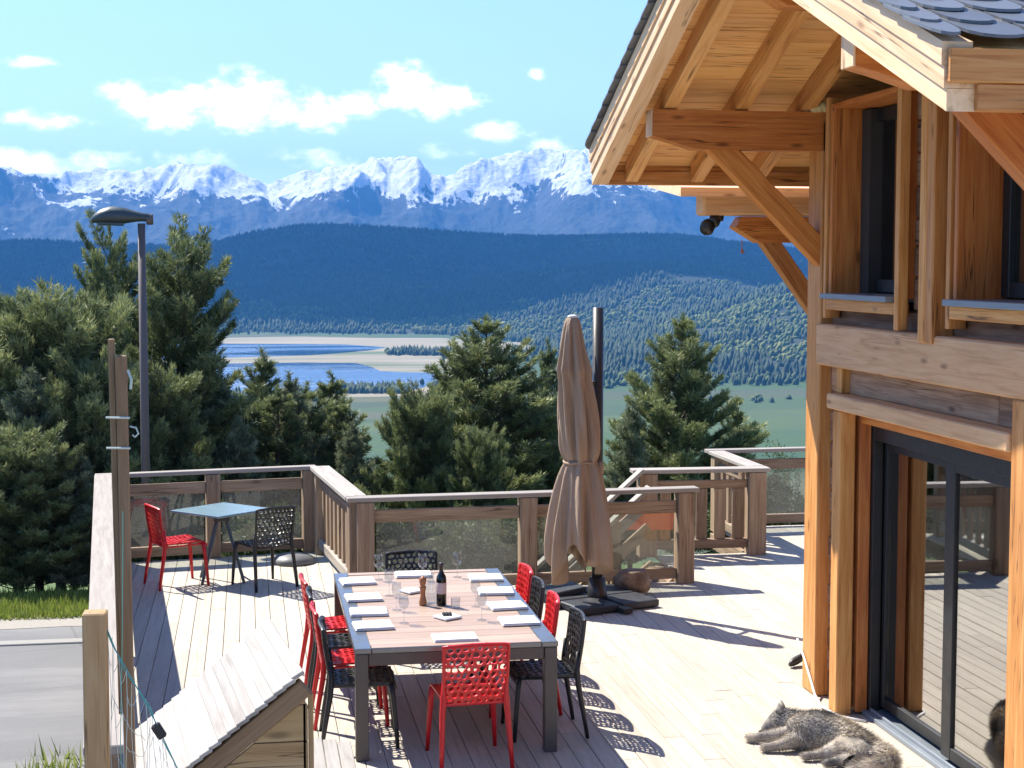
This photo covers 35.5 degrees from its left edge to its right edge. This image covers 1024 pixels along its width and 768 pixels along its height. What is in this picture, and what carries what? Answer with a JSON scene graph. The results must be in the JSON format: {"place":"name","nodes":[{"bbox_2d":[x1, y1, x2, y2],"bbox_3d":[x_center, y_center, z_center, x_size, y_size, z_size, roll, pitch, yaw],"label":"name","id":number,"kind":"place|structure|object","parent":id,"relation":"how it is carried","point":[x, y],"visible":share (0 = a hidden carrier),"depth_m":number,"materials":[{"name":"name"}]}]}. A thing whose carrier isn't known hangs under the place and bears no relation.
{"place":"outdoors","nodes":[
{"label":"outdoors","id":0,"kind":"place"},
{"bbox_2d":[0,616,81,628],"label":"curb","id":1,"kind":"structure","parent":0,"point":[13,623],"depth_m":17.62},
{"bbox_2d":[0,626,83,767],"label":"road","id":2,"kind":"structure","parent":0,"point":[41,690],"depth_m":14.58,"materials":[{"name":"asphalt"}]},
{"bbox_2d":[0,638,81,645],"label":"road marking","id":3,"kind":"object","parent":2,"relation":"on","point":[42,642],"depth_m":16.65,"materials":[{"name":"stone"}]},
{"bbox_2d":[0,585,89,619],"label":"grass","id":4,"kind":"structure","parent":0,"point":[66,607],"depth_m":18.37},
{"bbox_2d":[152,344,383,357],"bbox_3d":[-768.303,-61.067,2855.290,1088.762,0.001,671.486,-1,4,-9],"label":"water","id":5,"kind":"structure","parent":0,"point":[240,350],"depth_m":2864.65,"materials":[{"name":"blue liquid"}]},
{"bbox_2d":[274,552,315,565],"bbox_3d":[-2.385,1.894,17.453,0.480,0.106,0.480,-1,4,-9],"label":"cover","id":6,"kind":"object","parent":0,"point":[285,559],"visible":0.78,"depth_m":17.30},
{"bbox_2d":[175,363,435,391],"bbox_3d":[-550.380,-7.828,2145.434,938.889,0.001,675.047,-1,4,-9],"label":"water","id":7,"kind":"structure","parent":0,"point":[345,372],"depth_m":2216.54,"materials":[{"name":"blue liquid"}]},
{"bbox_2d":[0,0,647,183],"label":"sky","id":8,"kind":"structure","parent":0,"point":[268,91],"materials":[{"name":"blue"}]},
{"bbox_2d":[162,337,539,396],"bbox_3d":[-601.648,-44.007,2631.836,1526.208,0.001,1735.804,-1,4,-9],"label":"sand","id":9,"kind":"structure","parent":0,"point":[379,359],"depth_m":2682.06,"materials":[{"name":"sand"}]},
{"bbox_2d":[0,332,805,616],"bbox_3d":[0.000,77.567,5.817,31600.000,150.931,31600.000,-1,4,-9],"label":"ground","id":10,"kind":"structure","parent":0,"point":[783,416],"depth_m":1675.74,"materials":[{"name":"plant"}]},
{"bbox_2d":[0,492,17,584],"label":"pine tree","id":11,"kind":"object","parent":10,"relation":"on","point":[6,528],"visible":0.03,"depth_m":20.05,"materials":[{"name":"green plant"}]},
{"bbox_2d":[0,287,24,425],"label":"pine tree","id":12,"kind":"object","parent":10,"relation":"on","point":[2,412],"visible":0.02,"depth_m":21.62,"materials":[{"name":"green plant"}]},
{"bbox_2d":[0,291,47,591],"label":"pine tree","id":13,"kind":"object","parent":10,"relation":"on","point":[33,322],"visible":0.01,"depth_m":22.84,"materials":[{"name":"green plant"}]},
{"bbox_2d":[0,361,78,591],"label":"pine tree","id":14,"kind":"object","parent":10,"relation":"on","point":[31,388],"visible":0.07,"depth_m":20.50,"materials":[{"name":"green plant"}]},
{"bbox_2d":[0,415,93,592],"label":"pine tree","id":15,"kind":"object","parent":10,"relation":"on","point":[31,471],"visible":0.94,"depth_m":19.59,"materials":[{"name":"green plant"}]},
{"bbox_2d":[15,734,83,767],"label":"grass","id":16,"kind":"structure","parent":10,"relation":"on","point":[52,764],"depth_m":12.46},
{"bbox_2d":[23,454,94,592],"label":"pine tree","id":17,"kind":"object","parent":10,"relation":"on","point":[78,578],"visible":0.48,"depth_m":19.95,"materials":[{"name":"green plant"}]},
{"bbox_2d":[0,276,168,591],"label":"pine tree","id":18,"kind":"object","parent":10,"relation":"on","point":[64,328],"visible":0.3,"depth_m":21.21,"materials":[{"name":"green plant"}]},
{"bbox_2d":[82,609,109,767],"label":"fence post","id":19,"kind":"object","parent":10,"relation":"on","point":[96,690],"visible":1,"depth_m":6.67,"materials":[{"name":"brown wood"}]},
{"bbox_2d":[107,511,177,767],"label":"garden net","id":20,"kind":"object","parent":19,"relation":"hanging from","point":[158,730],"visible":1,"depth_m":6.68,"materials":[{"name":"fabric"}]},
{"bbox_2d":[33,343,178,567],"bbox_3d":[-5.483,1.114,21.081,2.286,3.392,2.318,0,4,-3],"label":"pine tree","id":21,"kind":"object","parent":10,"relation":"on","point":[77,399],"visible":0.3,"depth_m":20.66,"materials":[{"name":"green plant"}]},
{"bbox_2d":[71,205,163,366],"bbox_3d":[-6.325,0.248,25.958,2.223,6.255,2.459,-2,5,-24],"label":"pine tree","id":22,"kind":"object","parent":10,"relation":"on","point":[100,280],"visible":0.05,"depth_m":25.54,"materials":[{"name":"green plant"}]},
{"bbox_2d":[90,206,152,561],"bbox_3d":[-4.729,0.189,19.559,0.740,4.698,0.280,-1,4,-9],"label":"street lamp","id":23,"kind":"object","parent":10,"relation":"on","point":[113,216],"visible":0.94,"depth_m":19.49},
{"bbox_2d":[106,339,138,767],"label":"post","id":24,"kind":"object","parent":10,"relation":"on","point":[118,371],"visible":0.98,"depth_m":6.87,"materials":[{"name":"wood"}]},
{"bbox_2d":[127,356,232,561],"bbox_3d":[-4.974,1.250,21.983,2.249,3.291,2.219,0,4,-4],"label":"pine tree","id":25,"kind":"object","parent":10,"relation":"on","point":[170,404],"visible":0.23,"depth_m":21.74,"materials":[{"name":"green plant"}]},
{"bbox_2d":[130,502,230,561],"bbox_3d":[-4.312,2.043,20.305,1.594,1.173,1.315,-1,4,-9],"label":"shrub","id":26,"kind":"object","parent":10,"relation":"on","point":[175,524],"visible":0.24,"depth_m":19.95,"materials":[{"name":"green plant"}]},
{"bbox_2d":[112,209,267,481],"bbox_3d":[-5.025,0.256,23.953,3.092,5.777,2.795,2,5,23],"label":"pine tree","id":27,"kind":"object","parent":10,"relation":"on","point":[174,319],"visible":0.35,"depth_m":23.50,"materials":[{"name":"green plant"}]},
{"bbox_2d":[195,374,272,504],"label":"pine tree","id":28,"kind":"object","parent":10,"relation":"on","point":[224,394],"visible":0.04,"depth_m":23.67,"materials":[{"name":"green plant"}]},
{"bbox_2d":[188,498,301,562],"bbox_3d":[-3.284,2.011,19.959,1.546,1.099,1.563,-1,4,-9],"label":"shrub","id":29,"kind":"object","parent":10,"relation":"on","point":[245,521],"visible":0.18,"depth_m":19.61,"materials":[{"name":"green plant"}]},
{"bbox_2d":[216,412,280,541],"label":"pine tree","id":30,"kind":"object","parent":10,"relation":"on","point":[239,452],"visible":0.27,"depth_m":22.55,"materials":[{"name":"green plant"}]},
{"bbox_2d":[231,345,283,455],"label":"pine tree","id":31,"kind":"object","parent":10,"relation":"on","point":[257,385],"visible":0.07,"depth_m":26.68,"materials":[{"name":"green plant"}]},
{"bbox_2d":[245,382,315,551],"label":"pine tree","id":32,"kind":"object","parent":10,"relation":"on","point":[267,439],"visible":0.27,"depth_m":24.34,"materials":[{"name":"green plant"}]},
{"bbox_2d":[263,370,332,551],"bbox_3d":[-3.385,1.441,24.913,1.713,3.457,1.726,1,4,15],"label":"pine tree","id":33,"kind":"object","parent":10,"relation":"on","point":[290,386],"visible":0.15,"depth_m":24.80,"materials":[{"name":"green plant"}]},
{"bbox_2d":[270,379,340,465],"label":"pine tree","id":34,"kind":"object","parent":10,"relation":"on","point":[317,418],"visible":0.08,"depth_m":25.34,"materials":[{"name":"green plant"}]},
{"bbox_2d":[309,368,368,460],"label":"pine tree","id":35,"kind":"object","parent":10,"relation":"on","point":[330,390],"visible":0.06,"depth_m":26.35,"materials":[{"name":"green plant"}]},
{"bbox_2d":[321,393,386,494],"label":"pine tree","id":36,"kind":"object","parent":10,"relation":"on","point":[339,411],"visible":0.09,"depth_m":25.32,"materials":[{"name":"green plant"}]},
{"bbox_2d":[334,420,383,562],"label":"pine tree","id":37,"kind":"object","parent":10,"relation":"on","point":[349,450],"visible":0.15,"depth_m":23.99,"materials":[{"name":"green plant"}]},
{"bbox_2d":[352,376,462,570],"bbox_3d":[-1.409,1.432,23.841,1.872,3.105,1.847,2,5,25],"label":"pine tree","id":38,"kind":"object","parent":10,"relation":"on","point":[421,445],"visible":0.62,"depth_m":23.50,"materials":[{"name":"green plant"}]},
{"bbox_2d":[375,502,456,571],"bbox_3d":[-1.395,1.949,19.499,1.574,1.133,1.270,-1,4,-9],"label":"shrub","id":39,"kind":"object","parent":10,"relation":"on","point":[389,537],"visible":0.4,"depth_m":19.18,"materials":[{"name":"green plant"}]},
{"bbox_2d":[430,337,477,569],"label":"pine tree","id":40,"kind":"object","parent":10,"relation":"on","point":[442,365],"visible":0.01,"depth_m":26.45,"materials":[{"name":"green plant"}]},
{"bbox_2d":[185,533,744,735],"bbox_3d":[1.776,2.455,12.726,10.820,0.180,13.700,-1,4,-9],"label":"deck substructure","id":41,"kind":"object","parent":10,"relation":"on","point":[719,550],"visible":0.08,"depth_m":17.56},
{"bbox_2d":[121,525,934,767],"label":"deck","id":42,"kind":"structure","parent":41,"relation":"on","point":[699,672],"depth_m":12.86,"materials":[{"name":"wood"}]},
{"bbox_2d":[83,474,123,767],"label":"deck railing","id":43,"kind":"object","parent":42,"relation":"on","point":[102,585],"visible":0.6,"depth_m":11.65,"materials":[{"name":"wood"}]},
{"bbox_2d":[143,503,209,590],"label":"chair","id":44,"kind":"object","parent":42,"relation":"on","point":[160,539],"visible":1,"depth_m":16.16,"materials":[{"name":"red plastic"}]},
{"bbox_2d":[95,465,315,557],"bbox_3d":[-3.365,1.436,17.746,2.421,0.979,0.150,-1,5,-19],"label":"deck railing","id":45,"kind":"object","parent":42,"relation":"on","point":[212,486],"visible":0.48,"depth_m":17.74,"materials":[{"name":"brown wood"}]},
{"bbox_2d":[171,502,269,584],"bbox_3d":[-2.985,1.657,16.461,0.744,0.745,0.705,3,5,36],"label":"folding table","id":46,"kind":"object","parent":42,"relation":"on","point":[225,512],"visible":0.94,"depth_m":16.35,"materials":[{"name":"paint"}]},
{"bbox_2d":[135,619,313,767],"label":"doghouse","id":47,"kind":"object","parent":42,"relation":"on","point":[230,706],"visible":0.94,"depth_m":7.21,"materials":[{"name":"wood"}]},
{"bbox_2d":[231,506,298,592],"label":"chair","id":48,"kind":"object","parent":42,"relation":"on","point":[255,543],"visible":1,"depth_m":16.03,"materials":[{"name":"black plastic"}]},
{"bbox_2d":[314,737,355,767],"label":"step","id":49,"kind":"object","parent":42,"relation":"on","point":[333,750],"visible":0.88,"depth_m":9.32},
{"bbox_2d":[299,573,370,685],"bbox_3d":[-1.387,1.902,12.495,0.541,0.843,0.492,-1,4,-12],"label":"chair","id":50,"kind":"object","parent":42,"relation":"on","point":[335,622],"visible":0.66,"depth_m":12.38,"materials":[{"name":"red plastic"}]},
{"bbox_2d":[310,466,364,572],"bbox_3d":[-1.845,1.500,16.892,0.220,0.979,2.475,-1,4,-15],"label":"deck railing","id":51,"kind":"object","parent":42,"relation":"on","point":[334,527],"visible":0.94,"depth_m":16.94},
{"bbox_2d":[305,585,378,705],"bbox_3d":[-1.270,1.941,11.970,0.541,0.843,0.492,-1,4,-8],"label":"chair","id":52,"kind":"object","parent":42,"relation":"on","point":[339,641],"visible":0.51,"depth_m":11.92,"materials":[{"name":"red plastic"}]},
{"bbox_2d":[309,601,389,730],"bbox_3d":[-1.170,1.982,11.430,0.541,0.843,0.492,-1,4,-10],"label":"chair","id":53,"kind":"object","parent":42,"relation":"on","point":[344,657],"visible":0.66,"depth_m":11.26,"materials":[{"name":"red plastic"}]},
{"bbox_2d":[318,615,399,748],"bbox_3d":[-1.053,2.018,10.935,0.541,0.843,0.492,-1,4,-7],"label":"chair","id":54,"kind":"object","parent":42,"relation":"on","point":[378,676],"visible":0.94,"depth_m":10.76,"materials":[{"name":"black plastic"}]},
{"bbox_2d":[385,550,437,571],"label":"chair","id":55,"kind":"object","parent":42,"relation":"on","point":[406,552],"visible":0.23,"depth_m":13.53,"materials":[{"name":"black plastic"}]},
{"bbox_2d":[333,568,557,761],"bbox_3d":[-0.570,1.995,11.825,1.350,0.752,2.600,-1,4,-9],"label":"dining table","id":56,"kind":"object","parent":42,"relation":"on","point":[408,639],"visible":0.67,"depth_m":10.93,"materials":[{"name":"wood"}]},
{"bbox_2d":[339,576,376,585],"bbox_3d":[-1.214,1.551,12.590,0.270,0.019,0.240,-1,4,-14],"label":"napkin","id":57,"kind":"object","parent":56,"relation":"on","point":[353,581],"visible":1,"depth_m":12.53,"materials":[{"name":"white fabric"}]},
{"bbox_2d":[344,592,383,602],"bbox_3d":[-1.110,1.596,11.982,0.270,0.019,0.240,-1,4,-13],"label":"napkin","id":58,"kind":"object","parent":56,"relation":"on","point":[363,597],"visible":1,"depth_m":11.92,"materials":[{"name":"white fabric"}]},
{"bbox_2d":[349,606,388,616],"bbox_3d":[-1.028,1.633,11.487,0.276,0.019,0.247,-1,4,-9],"label":"napkin","id":59,"kind":"object","parent":56,"relation":"on","point":[367,611],"visible":1,"depth_m":11.44,"materials":[{"name":"white fabric"}]},
{"bbox_2d":[352,619,394,630],"bbox_3d":[-0.958,1.666,11.054,0.270,0.019,0.240,-1,4,-13],"label":"napkin","id":60,"kind":"object","parent":56,"relation":"on","point":[371,625],"visible":1,"depth_m":11.00,"materials":[{"name":"white fabric"}]},
{"bbox_2d":[399,587,419,593],"bbox_3d":[-0.768,1.579,12.229,0.140,0.016,0.140,-4,6,-41],"label":"dish","id":61,"kind":"object","parent":56,"relation":"on","point":[411,590],"visible":0.82,"depth_m":12.19,"materials":[{"name":"white ceramic"}]},
{"bbox_2d":[395,570,431,577],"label":"napkin","id":62,"kind":"object","parent":56,"relation":"on","point":[410,574],"visible":1,"depth_m":12.81,"materials":[{"name":"white fabric"}]},
{"bbox_2d":[419,576,426,605],"bbox_3d":[-0.655,1.516,11.755,0.058,0.214,0.057,-1,4,-9],"label":"pepper mill","id":63,"kind":"object","parent":56,"relation":"on","point":[422,587],"visible":1,"depth_m":11.74,"materials":[{"name":"brown wood"}]},
{"bbox_2d":[436,562,446,605],"bbox_3d":[-0.519,1.467,11.753,0.076,0.312,0.076,-1,4,-9],"label":"wine bottle","id":64,"kind":"object","parent":56,"relation":"on","point":[441,587],"visible":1,"depth_m":11.73,"materials":[{"name":"black glass"}]},
{"bbox_2d":[433,612,461,620],"bbox_3d":[-0.457,1.636,11.329,0.150,0.038,0.150,-4,6,-41],"label":"saucer","id":65,"kind":"object","parent":56,"relation":"on","point":[445,616],"visible":1,"depth_m":11.30,"materials":[{"name":"white ceramic"}]},
{"bbox_2d":[431,632,479,642],"bbox_3d":[-0.381,1.693,10.696,0.303,0.019,0.206,-1,4,-9],"label":"napkin","id":66,"kind":"object","parent":56,"relation":"on","point":[454,637],"visible":1,"depth_m":10.65,"materials":[{"name":"white fabric"}]},
{"bbox_2d":[468,573,503,581],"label":"napkin","id":67,"kind":"object","parent":56,"relation":"on","point":[486,577],"visible":1,"depth_m":12.69,"materials":[{"name":"white fabric"}]},
{"bbox_2d":[477,586,514,595],"bbox_3d":[-0.124,1.579,12.212,0.270,0.019,0.243,0,4,-5],"label":"napkin","id":68,"kind":"object","parent":56,"relation":"on","point":[488,591],"visible":1,"depth_m":12.15,"materials":[{"name":"white fabric"}]},
{"bbox_2d":[486,600,528,610],"bbox_3d":[-0.037,1.618,11.693,0.270,0.019,0.240,-1,4,-13],"label":"napkin","id":69,"kind":"object","parent":56,"relation":"on","point":[506,605],"visible":0.94,"depth_m":11.64,"materials":[{"name":"white fabric"}]},
{"bbox_2d":[497,615,540,626],"bbox_3d":[0.048,1.656,11.192,0.274,0.019,0.247,-1,4,-9],"label":"napkin","id":70,"kind":"object","parent":56,"relation":"on","point":[526,620],"visible":1,"depth_m":11.15,"materials":[{"name":"white fabric"}]},
{"bbox_2d":[425,642,513,767],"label":"chair","id":71,"kind":"object","parent":42,"relation":"on","point":[491,692],"visible":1,"depth_m":10.28,"materials":[{"name":"red plastic"}]},
{"bbox_2d":[459,563,533,663],"bbox_3d":[-0.118,1.878,12.807,0.541,0.843,0.492,-1,4,-12],"label":"chair","id":72,"kind":"object","parent":42,"relation":"on","point":[525,573],"visible":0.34,"depth_m":12.86,"materials":[{"name":"red plastic"}]},
{"bbox_2d":[469,576,544,682],"bbox_3d":[-0.028,1.919,12.265,0.541,0.843,0.492,-1,4,-9],"label":"chair","id":73,"kind":"object","parent":42,"relation":"on","point":[536,598],"visible":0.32,"depth_m":12.29,"materials":[{"name":"black plastic"}]},
{"bbox_2d":[346,486,699,584],"bbox_3d":[0.138,1.566,16.020,3.583,0.979,0.170,-1,4,-12],"label":"deck railing","id":74,"kind":"object","parent":42,"relation":"on","point":[528,510],"visible":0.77,"depth_m":15.94,"materials":[{"name":"brown wood"}]},
{"bbox_2d":[483,590,562,717],"bbox_3d":[0.071,1.959,11.724,0.541,0.843,0.492,-1,4,-7],"label":"chair","id":75,"kind":"object","parent":42,"relation":"on","point":[550,620],"visible":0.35,"depth_m":11.69,"materials":[{"name":"red plastic"}]},
{"bbox_2d":[501,607,588,742],"bbox_3d":[0.228,2.003,11.145,0.541,0.843,0.492,-1,4,-10],"label":"chair","id":76,"kind":"object","parent":42,"relation":"on","point":[531,669],"visible":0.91,"depth_m":11.10,"materials":[{"name":"black plastic"}]},
{"bbox_2d":[544,307,658,614],"bbox_3d":[0.810,0.689,15.231,1.113,2.832,1.088,-1,4,-9],"label":"parasol","id":77,"kind":"object","parent":42,"relation":"on","point":[578,526],"visible":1,"depth_m":14.85,"materials":[{"name":"fabric"}]},
{"bbox_2d":[613,568,650,592],"bbox_3d":[1.185,1.953,15.799,0.380,0.238,0.316,-1,4,-9],"label":"stone","id":78,"kind":"object","parent":42,"relation":"on","point":[635,579],"visible":0.85,"depth_m":15.68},
{"bbox_2d":[630,466,770,557],"bbox_3d":[2.099,1.426,17.887,1.561,0.979,0.200,-1,4,-7],"label":"deck railing","id":79,"kind":"object","parent":42,"relation":"on","point":[753,483],"visible":0.74,"depth_m":17.87,"materials":[{"name":"wood"}]},
{"bbox_2d":[617,513,673,529],"bbox_3d":[1.455,1.512,17.680,0.700,0.220,0.012,-1,4,-9],"label":"orange panel","id":80,"kind":"object","parent":79,"relation":"hanging from","point":[658,521],"visible":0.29,"depth_m":17.70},
{"bbox_2d":[708,450,763,536],"bbox_3d":[2.623,1.356,18.821,0.200,0.979,1.500,-1,4,-10],"label":"deck railing","id":81,"kind":"object","parent":42,"relation":"on","point":[720,458],"visible":0.47,"depth_m":19.03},
{"bbox_2d":[704,447,805,522],"bbox_3d":[4.037,1.269,19.983,3.371,0.979,0.150,-1,4,-11],"label":"deck railing","id":82,"kind":"object","parent":42,"relation":"on","point":[780,463],"visible":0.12,"depth_m":19.80,"materials":[{"name":"brown wood"}]},
{"bbox_2d":[788,653,802,666],"bbox_3d":[2.313,2.231,12.957,0.212,0.097,0.074,-3,5,-34],"label":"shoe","id":83,"kind":"object","parent":42,"relation":"on","point":[796,660],"visible":0.69,"depth_m":12.91,"materials":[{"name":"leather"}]},
{"bbox_2d":[585,0,1023,767],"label":"chalet","id":84,"kind":"object","parent":42,"relation":"on","point":[889,134],"visible":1,"depth_m":10.72,"materials":[{"name":"brown wood"}]},
{"bbox_2d":[648,185,808,313],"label":"roof beam","id":85,"kind":"structure","parent":84,"relation":"attached to","point":[753,223],"depth_m":13.56,"materials":[{"name":"wood"}]},
{"bbox_2d":[700,215,723,235],"bbox_3d":[1.698,-1.352,13.545,0.231,0.190,0.139,-1,4,-9],"label":"spotlight","id":86,"kind":"object","parent":85,"relation":"attached to","point":[709,225],"visible":1,"depth_m":13.51,"materials":[{"name":"black plastic"}]},
{"bbox_2d":[796,638,865,721],"bbox_3d":[2.299,2.186,11.849,0.143,0.366,1.080,-1,4,-17],"label":"cable","id":87,"kind":"object","parent":84,"relation":"attached to","point":[812,685],"visible":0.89,"depth_m":12.00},
{"bbox_2d":[820,86,921,330],"bbox_3d":[2.571,-1.211,11.006,0.480,1.630,1.367,-1,4,-9],"label":"window","id":88,"kind":"structure","parent":84,"relation":"in","point":[897,107],"depth_m":11.33,"materials":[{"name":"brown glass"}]},
{"bbox_2d":[851,415,1011,767],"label":"door","id":89,"kind":"structure","parent":84,"relation":"in","point":[946,532],"depth_m":10.63,"materials":[{"name":"black glass"}]},
{"bbox_2d":[942,111,1023,328],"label":"window","id":90,"kind":"structure","parent":84,"relation":"in","point":[985,248],"depth_m":9.50,"materials":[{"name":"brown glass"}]},
{"bbox_2d":[743,700,905,767],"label":"dog","id":91,"kind":"object","parent":42,"relation":"on","point":[829,739],"visible":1,"depth_m":10.54},
{"bbox_2d":[370,312,562,506],"bbox_3d":[-0.315,1.005,25.866,3.706,4.374,3.991,1,4,11],"label":"pine tree","id":92,"kind":"object","parent":10,"relation":"on","point":[503,399],"visible":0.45,"depth_m":25.29,"materials":[{"name":"green plant"}]},
{"bbox_2d":[418,518,544,573],"bbox_3d":[-0.312,2.054,19.240,1.550,0.965,1.014,-3,5,-35],"label":"shrub","id":93,"kind":"object","parent":10,"relation":"on","point":[503,559],"visible":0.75,"depth_m":19.07,"materials":[{"name":"green plant"}]},
{"bbox_2d":[444,422,521,568],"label":"pine tree","id":94,"kind":"object","parent":10,"relation":"on","point":[481,460],"visible":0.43,"depth_m":22.79,"materials":[{"name":"green plant"}]},
{"bbox_2d":[487,517,575,571],"bbox_3d":[0.291,2.017,20.455,1.279,1.016,0.894,-1,4,-9],"label":"shrub","id":95,"kind":"object","parent":10,"relation":"on","point":[541,531],"visible":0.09,"depth_m":20.31,"materials":[{"name":"green plant"}]},
{"bbox_2d":[508,395,562,571],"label":"pine tree","id":96,"kind":"object","parent":10,"relation":"on","point":[553,455],"visible":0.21,"depth_m":25.50,"materials":[{"name":"green plant"}]},
{"bbox_2d":[526,336,558,413],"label":"pine tree","id":97,"kind":"object","parent":10,"relation":"on","point":[548,360],"visible":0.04,"depth_m":29.48,"materials":[{"name":"green plant"}]},
{"bbox_2d":[512,468,674,586],"bbox_3d":[0.587,2.460,16.991,2.375,2.970,1.220,-1,4,-9],"label":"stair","id":98,"kind":"object","parent":10,"relation":"on","point":[631,543],"visible":0.1,"depth_m":16.48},
{"bbox_2d":[603,397,659,567],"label":"pine tree","id":99,"kind":"object","parent":10,"relation":"on","point":[620,473],"visible":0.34,"depth_m":25.85,"materials":[{"name":"green plant"}]},
{"bbox_2d":[603,312,771,554],"bbox_3d":[2.890,0.990,27.427,3.322,4.550,3.084,0,4,2],"label":"pine tree","id":100,"kind":"object","parent":10,"relation":"on","point":[686,421],"visible":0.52,"depth_m":27.03,"materials":[{"name":"green plant"}]},
{"bbox_2d":[708,405,751,553],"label":"pine tree","id":101,"kind":"object","parent":10,"relation":"on","point":[737,418],"visible":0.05,"depth_m":29.12,"materials":[{"name":"green plant"}]},
{"bbox_2d":[707,497,790,537],"bbox_3d":[3.231,2.108,22.450,1.366,1.112,0.877,-1,4,-9],"label":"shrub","id":102,"kind":"object","parent":10,"relation":"on","point":[767,524],"visible":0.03,"depth_m":22.29,"materials":[{"name":"green plant"}]},
{"bbox_2d":[762,439,801,509],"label":"shrub","id":103,"kind":"object","parent":10,"relation":"on","point":[781,471],"visible":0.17,"depth_m":94.14,"materials":[{"name":"green plant"}]},
{"bbox_2d":[766,474,804,524],"bbox_3d":[4.513,2.256,26.289,1.464,1.550,1.245,-1,4,-9],"label":"shrub","id":104,"kind":"object","parent":10,"relation":"on","point":[783,492],"visible":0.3,"depth_m":26.12,"materials":[{"name":"green plant"}]},
{"bbox_2d":[0,226,807,378],"bbox_3d":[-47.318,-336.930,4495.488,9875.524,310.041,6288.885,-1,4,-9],"label":"hills","id":105,"kind":"structure","parent":0,"point":[281,245],"depth_m":5258.41,"materials":[{"name":"plant"}]},
{"bbox_2d":[0,221,807,402],"bbox_3d":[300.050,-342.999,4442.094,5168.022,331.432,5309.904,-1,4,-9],"label":"forest","id":106,"kind":"object","parent":105,"relation":"on","point":[622,348],"visible":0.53,"depth_m":4325.68,"materials":[{"name":"plant"}]},
{"bbox_2d":[56,238,806,401],"bbox_3d":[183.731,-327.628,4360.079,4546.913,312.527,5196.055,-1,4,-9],"label":"deciduous wood","id":107,"kind":"object","parent":105,"relation":"on","point":[784,331],"visible":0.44,"depth_m":3404.86,"materials":[{"name":"plant"}]},
{"bbox_2d":[0,147,808,247],"bbox_3d":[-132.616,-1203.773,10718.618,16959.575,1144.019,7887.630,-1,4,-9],"label":"mountains","id":108,"kind":"structure","parent":0,"point":[537,190],"depth_m":12332.04,"materials":[{"name":"snow"}]}
]}

